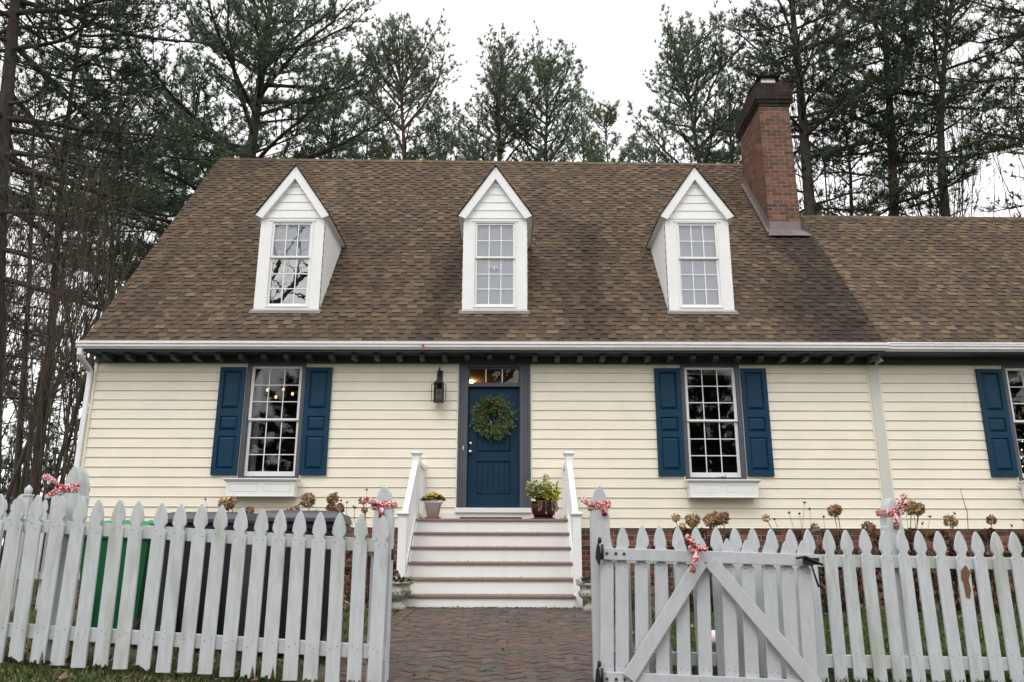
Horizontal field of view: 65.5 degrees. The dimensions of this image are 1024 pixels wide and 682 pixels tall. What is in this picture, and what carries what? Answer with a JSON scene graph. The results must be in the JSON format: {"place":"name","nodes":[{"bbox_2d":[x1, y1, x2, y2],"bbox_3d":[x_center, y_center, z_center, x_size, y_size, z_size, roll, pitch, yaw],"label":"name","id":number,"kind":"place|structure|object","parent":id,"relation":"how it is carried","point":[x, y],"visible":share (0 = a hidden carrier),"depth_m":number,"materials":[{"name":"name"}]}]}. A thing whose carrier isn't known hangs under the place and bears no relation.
{"place":"outdoors","nodes":[
{"label":"outdoors","id":0,"kind":"place"},
{"bbox_2d":[318,607,655,681],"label":"path","id":1,"kind":"structure","parent":0,"point":[570,659],"depth_m":6.97,"materials":[{"name":"brick"}]},
{"bbox_2d":[391,610,576,680],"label":"path weeds","id":2,"kind":"object","parent":1,"relation":"on","point":[429,675],"visible":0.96,"depth_m":8.47,"materials":[{"name":"green plant"}]},
{"bbox_2d":[396,451,582,607],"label":"front steps","id":3,"kind":"structure","parent":1,"relation":"on","point":[464,540],"depth_m":11.36,"materials":[{"name":"white wood"}]},
{"bbox_2d":[420,492,446,518],"bbox_3d":[-1.238,2.586,12.540,0.456,0.426,0.454,0,-15,0],"label":"flower pot","id":4,"kind":"object","parent":3,"relation":"on","point":[433,507],"visible":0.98,"depth_m":12.42,"materials":[{"name":"ceramic"}]},
{"bbox_2d":[460,517,521,518],"bbox_3d":[-0.327,2.806,12.578,0.960,0.024,0.550,0,-15,0],"label":"door mat","id":5,"kind":"object","parent":3,"relation":"on","point":[490,517],"depth_m":12.31,"materials":[{"name":"grey"}]},
{"bbox_2d":[525,473,560,518],"bbox_3d":[0.498,2.463,12.589,0.592,0.697,0.498,0,-15,0],"label":"flower pot","id":6,"kind":"object","parent":3,"relation":"on","point":[542,507],"visible":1,"depth_m":12.47,"materials":[{"name":"green plant"}]},
{"bbox_2d":[575,571,591,611],"bbox_3d":[1.050,3.251,10.357,0.477,0.499,0.470,0,-15,0],"label":"stone urn","id":7,"kind":"object","parent":1,"relation":"on","point":[584,592],"visible":0.38,"depth_m":10.25,"materials":[{"name":"stone"}]},
{"bbox_2d":[0,563,1023,681],"bbox_3d":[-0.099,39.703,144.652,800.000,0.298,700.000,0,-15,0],"label":"ground","id":8,"kind":"structure","parent":0,"point":[132,650],"depth_m":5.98,"materials":[{"name":"green plant"}]},
{"bbox_2d":[1,285,45,512],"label":"pine tree","id":9,"kind":"object","parent":8,"relation":"on","point":[4,478],"visible":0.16,"depth_m":34.72,"materials":[{"name":"plant"}]},
{"bbox_2d":[2,144,73,438],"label":"bare tree","id":10,"kind":"object","parent":8,"relation":"on","point":[22,306],"visible":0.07,"depth_m":35.94,"materials":[{"name":"brown plant"}]},
{"bbox_2d":[0,413,78,566],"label":"distant brush","id":11,"kind":"object","parent":8,"relation":"on","point":[4,537],"depth_m":44.56,"materials":[{"name":"brown plant"}]},
{"bbox_2d":[0,485,79,611],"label":"picket fence","id":12,"kind":"object","parent":8,"relation":"on","point":[28,495],"visible":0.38,"depth_m":10.36,"materials":[{"name":"paint"}]},
{"bbox_2d":[1,319,82,508],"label":"pine tree","id":13,"kind":"object","parent":8,"relation":"on","point":[53,434],"visible":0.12,"depth_m":37.88,"materials":[{"name":"plant"}]},
{"bbox_2d":[3,160,97,366],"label":"bare tree","id":14,"kind":"object","parent":8,"relation":"on","point":[23,287],"visible":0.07,"depth_m":34.13,"materials":[{"name":"brown plant"}]},
{"bbox_2d":[3,74,103,504],"bbox_3d":[-19.770,-1.685,31.160,6.534,20.752,5.958,0,-15,0],"label":"pine tree","id":15,"kind":"object","parent":8,"relation":"on","point":[18,442],"visible":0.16,"depth_m":30.87,"materials":[{"name":"green plant"}]},
{"bbox_2d":[13,354,94,494],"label":"pine tree","id":16,"kind":"object","parent":8,"relation":"on","point":[70,436],"visible":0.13,"depth_m":29.53,"materials":[{"name":"plant"}]},
{"bbox_2d":[0,20,117,375],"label":"bare tree","id":17,"kind":"object","parent":8,"relation":"on","point":[27,272],"visible":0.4,"depth_m":19.93,"materials":[{"name":"brown plant"}]},
{"bbox_2d":[3,154,115,494],"bbox_3d":[-21.247,0.152,38.136,4.494,20.794,4.737,0,-15,0],"label":"pine tree","id":18,"kind":"object","parent":8,"relation":"on","point":[22,491],"visible":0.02,"depth_m":36.93,"materials":[{"name":"green plant"}]},
{"bbox_2d":[0,50,119,401],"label":"bare tree","id":19,"kind":"object","parent":8,"relation":"on","point":[18,363],"visible":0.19,"depth_m":27.33,"materials":[{"name":"brown plant"}]},
{"bbox_2d":[0,95,126,570],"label":"tree","id":20,"kind":"object","parent":8,"relation":"on","point":[52,334],"visible":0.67,"depth_m":16.94,"materials":[{"name":"brown plant"}]},
{"bbox_2d":[0,83,189,594],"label":"tree","id":21,"kind":"object","parent":8,"relation":"on","point":[68,426],"visible":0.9,"depth_m":15.29,"materials":[{"name":"brown plant"}]},
{"bbox_2d":[8,82,181,500],"bbox_3d":[-15.620,-1.533,33.111,8.738,21.466,9.060,14,-20,-42],"label":"bare tree","id":22,"kind":"object","parent":8,"relation":"on","point":[66,407],"visible":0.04,"depth_m":30.95,"materials":[{"name":"brown plant"}]},
{"bbox_2d":[0,0,195,496],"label":"pine tree","id":23,"kind":"object","parent":8,"relation":"on","point":[86,64],"visible":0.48,"depth_m":23.50,"materials":[{"name":"green plant"}]},
{"bbox_2d":[3,79,202,510],"bbox_3d":[-12.889,-1.551,24.913,8.482,17.256,7.940,0,-15,0],"label":"bare tree","id":24,"kind":"object","parent":8,"relation":"on","point":[15,475],"visible":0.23,"depth_m":23.60,"materials":[{"name":"brown plant"}]},
{"bbox_2d":[0,41,209,414],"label":"bare tree","id":25,"kind":"object","parent":8,"relation":"on","point":[67,321],"visible":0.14,"depth_m":25.36,"materials":[{"name":"brown plant"}]},
{"bbox_2d":[16,44,201,405],"bbox_3d":[-14.248,-1.937,27.202,5.486,19.183,6.039,12,-19,-37],"label":"pine tree","id":26,"kind":"object","parent":8,"relation":"on","point":[131,124],"visible":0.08,"depth_m":28.16,"materials":[{"name":"green plant"}]},
{"bbox_2d":[70,520,163,645],"bbox_3d":[-3.137,1.947,6.504,0.573,0.965,0.696,0,-15,0],"label":"wheelie bin","id":27,"kind":"object","parent":8,"relation":"on","point":[143,565],"visible":0.16,"depth_m":6.25,"materials":[{"name":"plastic"}]},
{"bbox_2d":[0,0,255,493],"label":"pine tree","id":28,"kind":"object","parent":8,"relation":"on","point":[15,12],"visible":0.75,"depth_m":19.70,"materials":[{"name":"green plant"}]},
{"bbox_2d":[41,6,237,401],"bbox_3d":[-12.539,-2.470,26.359,7.162,19.797,8.687,13,-20,-40],"label":"bare tree","id":29,"kind":"object","parent":8,"relation":"on","point":[147,98],"visible":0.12,"depth_m":26.89,"materials":[{"name":"brown plant"}]},
{"bbox_2d":[55,44,274,325],"bbox_3d":[-13.608,-1.980,31.615,8.090,21.559,7.379,-5,-16,18],"label":"pine tree","id":30,"kind":"object","parent":8,"relation":"on","point":[189,64],"visible":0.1,"depth_m":33.16,"materials":[{"name":"green plant"}]},
{"bbox_2d":[0,466,394,681],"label":"picket fence","id":31,"kind":"object","parent":8,"relation":"on","point":[52,632],"visible":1,"depth_m":5.07,"materials":[{"name":"paint"}]},
{"bbox_2d":[41,473,90,499],"bbox_3d":[-2.997,0.982,5.338,0.252,0.173,0.178,0,-15,0],"label":"ribbon","id":32,"kind":"object","parent":31,"relation":"attached to","point":[61,488],"visible":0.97,"depth_m":5.27,"materials":[{"name":"red fabric"}]},
{"bbox_2d":[361,496,397,517],"bbox_3d":[-0.886,1.109,5.298,0.222,0.138,0.183,0,-15,0],"label":"ribbon","id":33,"kind":"object","parent":31,"relation":"attached to","point":[379,505],"visible":0.99,"depth_m":5.24,"materials":[{"name":"fabric"}]},
{"bbox_2d":[154,512,257,651],"bbox_3d":[-2.413,1.919,6.443,0.638,1.072,0.770,0,-15,0],"label":"wheelie bin","id":34,"kind":"object","parent":8,"relation":"on","point":[251,518],"visible":0.27,"depth_m":6.17,"materials":[{"name":"plastic"},{"name":"rubber"}]},
{"bbox_2d":[204,496,237,511],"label":"dried hydrangea","id":35,"kind":"object","parent":8,"relation":"on","point":[227,503],"visible":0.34,"depth_m":11.31,"materials":[{"name":"brown plant"}]},
{"bbox_2d":[61,0,425,277],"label":"pine tree","id":36,"kind":"object","parent":8,"relation":"on","point":[264,54],"visible":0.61,"depth_m":27.59,"materials":[{"name":"green plant"}]},
{"bbox_2d":[245,503,299,512],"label":"dried hydrangea","id":37,"kind":"object","parent":8,"relation":"on","point":[249,509],"visible":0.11,"depth_m":11.26,"materials":[{"name":"brown plant"}]},
{"bbox_2d":[256,510,351,659],"bbox_3d":[-1.663,1.912,6.342,0.638,1.123,0.771,1,-15,-3],"label":"wheelie bin","id":38,"kind":"object","parent":8,"relation":"on","point":[311,516],"visible":0.3,"depth_m":6.05,"materials":[{"name":"plastic"},{"name":"rubber"}]},
{"bbox_2d":[300,492,351,587],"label":"dried hydrangea","id":39,"kind":"object","parent":8,"relation":"on","point":[306,501],"visible":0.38,"depth_m":11.18,"materials":[{"name":"brown plant"}]},
{"bbox_2d":[290,45,380,158],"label":"pine tree","id":40,"kind":"object","parent":8,"relation":"on","point":[344,132],"visible":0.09,"depth_m":34.21,"materials":[{"name":"green plant"}]},
{"bbox_2d":[325,493,370,604],"bbox_3d":[-2.500,2.938,11.290,1.109,1.550,0.652,0,-15,0],"label":"dried hydrangea","id":41,"kind":"object","parent":8,"relation":"on","point":[335,508],"visible":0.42,"depth_m":11.38,"materials":[{"name":"brown plant"}]},
{"bbox_2d":[339,78,399,159],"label":"pine tree","id":42,"kind":"object","parent":8,"relation":"on","point":[389,139],"visible":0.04,"depth_m":40.01,"materials":[{"name":"green plant"}]},
{"bbox_2d":[344,489,396,602],"bbox_3d":[-2.110,2.960,11.523,1.161,1.634,0.623,0,-15,0],"label":"dried hydrangea","id":43,"kind":"object","parent":8,"relation":"on","point":[365,511],"visible":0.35,"depth_m":11.47,"materials":[{"name":"brown plant"}]},
{"bbox_2d":[391,570,413,609],"bbox_3d":[-1.535,3.309,10.605,0.465,0.499,0.454,0,-15,0],"label":"stone urn","id":44,"kind":"object","parent":8,"relation":"on","point":[401,590],"visible":0.75,"depth_m":10.47,"materials":[{"name":"stone"}]},
{"bbox_2d":[330,6,506,160],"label":"pine tree","id":45,"kind":"object","parent":8,"relation":"on","point":[394,52],"visible":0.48,"depth_m":31.71,"materials":[{"name":"green plant"}]},
{"bbox_2d":[404,90,479,159],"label":"pine tree","id":46,"kind":"object","parent":8,"relation":"on","point":[435,132],"visible":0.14,"depth_m":37.41,"materials":[{"name":"green plant"}]},
{"bbox_2d":[454,92,496,160],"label":"pine tree","id":47,"kind":"object","parent":8,"relation":"on","point":[466,129],"visible":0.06,"depth_m":40.84,"materials":[{"name":"green plant"}]},
{"bbox_2d":[416,19,579,161],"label":"pine tree","id":48,"kind":"object","parent":8,"relation":"on","point":[502,72],"visible":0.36,"depth_m":32.46,"materials":[{"name":"green plant"}]},
{"bbox_2d":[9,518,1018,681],"bbox_3d":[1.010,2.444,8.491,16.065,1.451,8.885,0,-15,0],"label":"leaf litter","id":49,"kind":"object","parent":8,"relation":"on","point":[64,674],"visible":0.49,"depth_m":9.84,"materials":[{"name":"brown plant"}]},
{"bbox_2d":[480,34,606,161],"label":"pine tree","id":50,"kind":"object","parent":8,"relation":"on","point":[571,96],"visible":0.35,"depth_m":34.34,"materials":[{"name":"green plant"}]},
{"bbox_2d":[74,75,1023,599],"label":"house","id":51,"kind":"structure","parent":8,"relation":"on","point":[606,307],"depth_m":14.04,"materials":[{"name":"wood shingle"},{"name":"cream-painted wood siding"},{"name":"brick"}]},
{"bbox_2d":[248,369,263,470],"bbox_3d":[-4.529,1.426,13.977,0.190,1.950,0.030,0,-15,0],"label":"curtain","id":52,"kind":"object","parent":51,"relation":"hanging from","point":[256,408],"visible":0.73,"depth_m":13.99,"materials":[{"name":"white fabric"}]},
{"bbox_2d":[222,478,300,496],"bbox_3d":[-4.201,2.452,13.375,1.250,0.322,0.290,0,-15,0],"label":"window box","id":53,"kind":"object","parent":51,"relation":"attached to","point":[261,487],"visible":0.98,"depth_m":13.28,"materials":[{"name":"wood"}]},
{"bbox_2d":[238,363,306,478],"bbox_3d":[-4.140,1.384,13.841,1.035,2.024,0.124,0,-15,0],"label":"window","id":54,"kind":"structure","parent":51,"relation":"in","point":[243,472],"depth_m":13.83,"materials":[{"name":"wood"}]},
{"bbox_2d":[266,381,294,398],"bbox_3d":[-4.481,0.975,15.653,0.676,0.378,0.241,5,-16,-17],"label":"chandelier","id":55,"kind":"object","parent":51,"relation":"hanging from","point":[290,383],"visible":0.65,"depth_m":15.65,"materials":[{"name":"black"}]},
{"bbox_2d":[431,367,445,402],"bbox_3d":[-1.267,0.753,13.844,0.260,0.637,0.253,0,-15,0],"label":"wall lantern","id":56,"kind":"object","parent":51,"relation":"attached to","point":[439,382],"depth_m":13.78,"materials":[{"name":"black metal"}]},
{"bbox_2d":[467,387,518,507],"bbox_3d":[-0.319,1.817,13.736,0.897,2.075,0.118,0,-15,0],"label":"door","id":57,"kind":"structure","parent":51,"relation":"in","point":[493,467],"depth_m":13.69,"materials":[{"name":"blue wood"}]},
{"bbox_2d":[469,391,518,442],"bbox_3d":[-0.313,1.306,13.784,0.944,0.920,0.251,0,-15,0],"label":"wreath","id":58,"kind":"object","parent":57,"relation":"hanging from","point":[480,420],"visible":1,"depth_m":13.77,"materials":[{"name":"green plant"}]},
{"bbox_2d":[687,370,730,374],"bbox_3d":[3.479,0.564,14.199,1.000,0.090,0.030,0,-15,0],"label":"roller blind","id":59,"kind":"object","parent":51,"relation":"attached to","point":[708,372],"visible":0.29,"depth_m":14.18,"materials":[{"name":"white fabric"}]},
{"bbox_2d":[680,364,746,478],"bbox_3d":[3.477,1.403,13.841,1.035,2.024,0.124,0,-15,0],"label":"window","id":60,"kind":"structure","parent":51,"relation":"in","point":[741,473],"depth_m":13.83,"materials":[{"name":"wood"}]},
{"bbox_2d":[684,479,761,497],"bbox_3d":[3.539,2.471,13.375,1.250,0.322,0.290,0,-15,0],"label":"window box","id":61,"kind":"object","parent":51,"relation":"attached to","point":[722,488],"visible":1,"depth_m":13.28,"materials":[{"name":"wood"}]},
{"bbox_2d":[1001,365,1023,480],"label":"window","id":62,"kind":"structure","parent":51,"relation":"in","point":[1005,368],"depth_m":13.87,"materials":[{"name":"wood"}]},
{"bbox_2d":[1007,371,1023,381],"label":"valance","id":63,"kind":"object","parent":51,"relation":"attached to","point":[1014,376],"visible":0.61,"depth_m":14.18,"materials":[{"name":"white fabric"}]},
{"bbox_2d":[1017,480,1023,498],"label":"window box","id":64,"kind":"object","parent":51,"relation":"attached to","point":[1021,483],"visible":1,"depth_m":13.44,"materials":[{"name":"wood"}]},
{"bbox_2d":[555,86,610,161],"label":"pine tree","id":65,"kind":"object","parent":8,"relation":"on","point":[587,115],"visible":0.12,"depth_m":41.20,"materials":[{"name":"green plant"}]},
{"bbox_2d":[575,96,640,162],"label":"pine tree","id":66,"kind":"object","parent":8,"relation":"on","point":[610,118],"visible":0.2,"depth_m":38.82,"materials":[{"name":"green plant"}]},
{"bbox_2d":[614,566,654,610],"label":"shrub","id":67,"kind":"object","parent":8,"relation":"on","point":[633,599],"visible":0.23,"depth_m":10.35,"materials":[{"name":"green plant"}]},
{"bbox_2d":[611,117,672,162],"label":"pine tree","id":68,"kind":"object","parent":8,"relation":"on","point":[647,142],"visible":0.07,"depth_m":41.62,"materials":[{"name":"green plant"}]},
{"bbox_2d":[650,513,728,611],"bbox_3d":[2.330,2.901,10.508,1.134,1.271,0.670,0,-15,0],"label":"dried hydrangea","id":69,"kind":"object","parent":8,"relation":"on","point":[690,523],"visible":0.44,"depth_m":10.51,"materials":[{"name":"brown plant"}]},
{"bbox_2d":[622,1,761,163],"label":"pine tree","id":70,"kind":"object","parent":8,"relation":"on","point":[680,74],"visible":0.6,"depth_m":30.69,"materials":[{"name":"green plant"}]},
{"bbox_2d":[677,52,748,163],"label":"pine tree","id":71,"kind":"object","parent":8,"relation":"on","point":[731,139],"visible":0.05,"depth_m":33.23,"materials":[{"name":"green plant"}]},
{"bbox_2d":[711,630,715,643],"bbox_3d":[1.813,2.665,7.154,0.110,0.132,0.107,0,-15,0],"label":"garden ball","id":72,"kind":"object","parent":8,"relation":"on","point":[713,636],"visible":0.34,"depth_m":7.11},
{"bbox_2d":[682,510,760,611],"bbox_3d":[2.713,2.870,10.419,1.075,1.290,0.701,0,-15,0],"label":"dried hydrangea","id":73,"kind":"object","parent":8,"relation":"on","point":[715,519],"visible":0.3,"depth_m":10.46,"materials":[{"name":"brown plant"}]},
{"bbox_2d":[698,0,866,214],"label":"bare tree","id":74,"kind":"object","parent":8,"relation":"on","point":[816,189],"visible":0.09,"depth_m":29.64,"materials":[{"name":"brown plant"}]},
{"bbox_2d":[762,501,842,612],"bbox_3d":[3.866,2.816,10.436,1.197,1.409,0.677,0,-15,0],"label":"dried hydrangea","id":75,"kind":"object","parent":8,"relation":"on","point":[766,518],"visible":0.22,"depth_m":10.48,"materials":[{"name":"brown plant"}]},
{"bbox_2d":[693,0,915,215],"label":"pine tree","id":76,"kind":"object","parent":8,"relation":"on","point":[795,47],"visible":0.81,"depth_m":26.32,"materials":[{"name":"green plant"}]},
{"bbox_2d":[589,486,1023,681],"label":"picket fence","id":77,"kind":"object","parent":8,"relation":"on","point":[895,562],"visible":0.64,"depth_m":5.50,"materials":[{"name":"paint"}]},
{"bbox_2d":[580,496,610,515],"bbox_3d":[0.584,1.171,5.625,0.218,0.138,0.180,0,-15,0],"label":"ribbon","id":78,"kind":"object","parent":77,"relation":"attached to","point":[603,505],"visible":1,"depth_m":5.57,"materials":[{"name":"fabric"}]},
{"bbox_2d":[595,536,822,681],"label":"garden gate","id":79,"kind":"structure","parent":77,"relation":"attached to","point":[648,642],"depth_m":5.28,"materials":[{"name":"paint"}]},
{"bbox_2d":[684,533,708,572],"bbox_3d":[1.228,1.417,5.317,0.166,0.259,0.109,0,-15,0],"label":"ribbon","id":80,"kind":"object","parent":79,"relation":"attached to","point":[694,548],"visible":1,"depth_m":5.29,"materials":[{"name":"red fabric"}]},
{"bbox_2d":[876,493,907,529],"bbox_3d":[2.757,1.235,5.763,0.175,0.262,0.176,0,-15,0],"label":"ribbon","id":81,"kind":"object","parent":77,"relation":"attached to","point":[897,510],"visible":1,"depth_m":5.71,"materials":[{"name":"red fabric"}]},
{"bbox_2d":[795,504,880,612],"bbox_3d":[4.201,2.807,10.321,1.250,1.374,0.649,0,-15,0],"label":"dried hydrangea","id":82,"kind":"object","parent":8,"relation":"on","point":[836,510],"visible":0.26,"depth_m":10.28,"materials":[{"name":"brown plant"}]},
{"bbox_2d":[801,77,897,215],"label":"pine tree","id":83,"kind":"object","parent":8,"relation":"on","point":[849,183],"visible":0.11,"depth_m":31.32,"materials":[{"name":"green plant"}]},
{"bbox_2d":[782,0,985,215],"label":"pine tree","id":84,"kind":"object","parent":8,"relation":"on","point":[892,178],"visible":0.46,"depth_m":27.09,"materials":[{"name":"green plant"}]},
{"bbox_2d":[813,0,956,215],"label":"bare tree","id":85,"kind":"object","parent":8,"relation":"on","point":[874,147],"visible":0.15,"depth_m":32.18,"materials":[{"name":"brown plant"}]},
{"bbox_2d":[798,0,972,215],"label":"bare tree","id":86,"kind":"object","parent":8,"relation":"on","point":[931,128],"visible":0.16,"depth_m":27.33,"materials":[{"name":"brown plant"}]},
{"bbox_2d":[861,499,954,614],"bbox_3d":[5.022,2.758,10.239,1.095,1.434,0.682,0,-15,0],"label":"dried hydrangea","id":87,"kind":"object","parent":8,"relation":"on","point":[913,507],"visible":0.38,"depth_m":10.20,"materials":[{"name":"brown plant"}]},
{"bbox_2d":[833,2,1018,215],"bbox_3d":[17.629,-4.009,32.661,9.236,26.174,7.079,-14,-20,42],"label":"bare tree","id":88,"kind":"object","parent":8,"relation":"on","point":[934,135],"visible":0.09,"depth_m":33.77,"materials":[{"name":"brown plant"}]},
{"bbox_2d":[832,0,1023,216],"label":"pine tree","id":89,"kind":"object","parent":8,"relation":"on","point":[943,200],"visible":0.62,"depth_m":27.09,"materials":[{"name":"green plant"}]},
{"bbox_2d":[833,1,1023,216],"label":"bare tree","id":90,"kind":"object","parent":8,"relation":"on","point":[962,184],"visible":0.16,"depth_m":30.02,"materials":[{"name":"brown plant"}]},
{"bbox_2d":[862,3,1020,216],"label":"bare tree","id":91,"kind":"object","parent":8,"relation":"on","point":[947,147],"visible":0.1,"depth_m":39.19,"materials":[{"name":"brown plant"}]},
{"bbox_2d":[904,512,997,613],"bbox_3d":[5.660,2.856,10.310,1.157,1.280,0.690,0,-15,0],"label":"dried hydrangea","id":92,"kind":"object","parent":8,"relation":"on","point":[953,522],"visible":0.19,"depth_m":10.22,"materials":[{"name":"brown plant"}]},
{"bbox_2d":[960,489,972,555],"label":"bare twig","id":93,"kind":"object","parent":92,"relation":"on","point":[967,520],"visible":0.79,"depth_m":10.35,"materials":[{"name":"brown plant"}]},
{"bbox_2d":[909,0,1023,216],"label":"pine tree","id":94,"kind":"object","parent":8,"relation":"on","point":[1002,11],"visible":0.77,"depth_m":24.31,"materials":[{"name":"green plant"}]},
{"bbox_2d":[922,0,1023,216],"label":"bare tree","id":95,"kind":"object","parent":8,"relation":"on","point":[1019,166],"visible":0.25,"depth_m":33.79,"materials":[{"name":"brown plant"}]},
{"bbox_2d":[946,514,1023,613],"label":"dried hydrangea","id":96,"kind":"object","parent":8,"relation":"on","point":[991,520],"visible":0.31,"depth_m":10.22,"materials":[{"name":"brown plant"}]},
{"bbox_2d":[0,0,1023,544],"label":"sky","id":97,"kind":"structure","parent":0,"point":[615,39],"materials":[{"name":"white"}]}
]}

